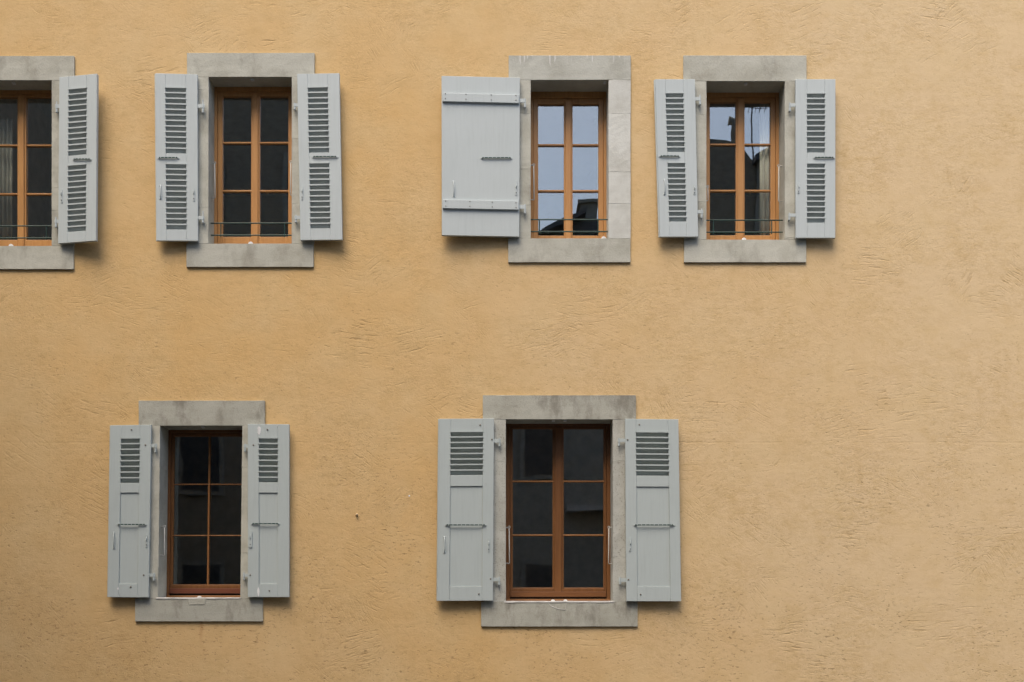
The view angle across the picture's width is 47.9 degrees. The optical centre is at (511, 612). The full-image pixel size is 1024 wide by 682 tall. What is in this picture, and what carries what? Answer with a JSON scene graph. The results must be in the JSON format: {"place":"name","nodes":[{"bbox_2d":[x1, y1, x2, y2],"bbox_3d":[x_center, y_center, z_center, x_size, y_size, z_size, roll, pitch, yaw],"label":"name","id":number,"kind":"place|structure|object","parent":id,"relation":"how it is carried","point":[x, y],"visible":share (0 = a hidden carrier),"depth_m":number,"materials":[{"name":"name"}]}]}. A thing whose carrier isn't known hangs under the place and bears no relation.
{"place":"outdoors","nodes":[
{"label":"outdoors","id":0,"kind":"place"},
{"bbox_2d":[0,0,1023,681],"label":"stucco house","id":1,"kind":"structure","parent":0,"point":[844,408],"depth_m":12.00,"materials":[{"name":"beige paint"}]},
{"bbox_2d":[0,118,12,239],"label":"curtain","id":2,"kind":"object","parent":1,"relation":"hanging from","point":[6,173],"visible":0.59,"depth_m":12.34,"materials":[{"name":"fabric"}]},
{"bbox_2d":[0,56,74,269],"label":"window","id":3,"kind":"structure","parent":1,"relation":"in","point":[22,78],"depth_m":11.98,"materials":[{"name":"grey stone"}]},
{"bbox_2d":[54,74,98,243],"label":"louvred shutter","id":4,"kind":"object","parent":1,"relation":"attached to","point":[78,107],"visible":1,"depth_m":11.90,"materials":[{"name":"grey paint"}]},
{"bbox_2d":[107,425,156,596],"bbox_3d":[-3.931,-1.045,11.941,0.514,1.785,0.070,0,0,-2],"label":"louvred shutter","id":5,"kind":"object","parent":1,"relation":"attached to","point":[129,513],"visible":1,"depth_m":11.93,"materials":[{"name":"grey paint"}]},
{"bbox_2d":[155,73,204,241],"bbox_3d":[-3.435,-4.696,11.930,0.512,1.728,0.071,0,0,-5],"label":"louvred shutter","id":6,"kind":"object","parent":1,"relation":"attached to","point":[177,106],"visible":1,"depth_m":11.92,"materials":[{"name":"grey paint"}]},
{"bbox_2d":[135,400,264,620],"bbox_3d":[-3.240,-1.050,12.138,1.349,2.294,0.410,0,0,0],"label":"window","id":7,"kind":"structure","parent":1,"relation":"in","point":[167,601],"depth_m":11.98,"materials":[{"name":"grey stone"}]},
{"bbox_2d":[186,53,314,267],"bbox_3d":[-2.715,-4.695,12.117,1.330,2.223,0.376,0,0,0],"label":"window","id":8,"kind":"structure","parent":1,"relation":"in","point":[255,76],"depth_m":11.98,"materials":[{"name":"grey stone"}]},
{"bbox_2d":[243,424,289,596],"bbox_3d":[-2.545,-1.050,11.942,0.486,1.790,0.066,0,0,0],"label":"louvred shutter","id":9,"kind":"object","parent":1,"relation":"attached to","point":[268,447],"visible":1,"depth_m":11.93,"materials":[{"name":"grey paint"}]},
{"bbox_2d":[293,73,342,240],"bbox_3d":[-2.006,-4.703,11.930,0.513,1.723,0.065,0,0,3],"label":"louvred shutter","id":10,"kind":"object","parent":1,"relation":"attached to","point":[318,105],"visible":1,"depth_m":11.92,"materials":[{"name":"grey paint"}]},
{"bbox_2d":[436,418,500,600],"bbox_3d":[-0.449,-1.059,11.938,0.664,1.887,0.070,0,0,-2],"label":"louvred shutter","id":11,"kind":"object","parent":1,"relation":"attached to","point":[465,522],"visible":1,"depth_m":11.93,"materials":[{"name":"grey paint"}]},
{"bbox_2d":[442,76,525,237],"bbox_3d":[-0.291,-4.704,11.915,0.871,1.646,0.064,0,0,-3],"label":"plank shutter","id":12,"kind":"object","parent":1,"relation":"attached to","point":[480,152],"visible":1,"depth_m":11.91,"materials":[{"name":"grey paint"}]},
{"bbox_2d":[481,395,637,626],"bbox_3d":[0.492,-1.051,12.137,1.626,2.403,0.412,0,0,0],"label":"window","id":13,"kind":"structure","parent":1,"relation":"in","point":[558,606],"depth_m":11.98,"materials":[{"name":"grey stone"}]},
{"bbox_2d":[508,55,630,262],"bbox_3d":[0.597,-4.706,12.126,1.274,2.148,0.394,0,0,0],"label":"window","id":14,"kind":"structure","parent":1,"relation":"in","point":[602,81],"depth_m":11.98,"materials":[{"name":"grey stone"}]},
{"bbox_2d":[618,419,680,600],"bbox_3d":[1.421,-1.056,11.939,0.654,1.887,0.064,0,0,1],"label":"louvred shutter","id":15,"kind":"object","parent":1,"relation":"attached to","point":[652,517],"visible":1,"depth_m":11.93,"materials":[{"name":"grey paint"}]},
{"bbox_2d":[654,79,702,237],"bbox_3d":[1.723,-4.691,11.932,0.511,1.636,0.072,0,0,-3],"label":"louvred shutter","id":16,"kind":"object","parent":1,"relation":"attached to","point":[675,140],"visible":1,"depth_m":11.92,"materials":[{"name":"grey paint"}]},
{"bbox_2d":[683,55,805,262],"bbox_3d":[2.418,-4.706,12.134,1.280,2.148,0.413,0,0,0],"label":"window","id":17,"kind":"structure","parent":1,"relation":"in","point":[739,80],"depth_m":11.98,"materials":[{"name":"grey stone"}]},
{"bbox_2d":[760,104,769,234],"bbox_3d":[2.752,-4.725,12.347,0.201,1.617,0.057,0,0,2],"label":"curtain","id":18,"kind":"object","parent":1,"relation":"hanging from","point":[764,162],"visible":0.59,"depth_m":12.35,"materials":[{"name":"fabric"}]},
{"bbox_2d":[788,79,834,238],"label":"louvred shutter","id":19,"kind":"object","parent":1,"relation":"attached to","point":[814,106],"visible":1,"depth_m":11.92,"materials":[{"name":"grey paint"}]}
]}

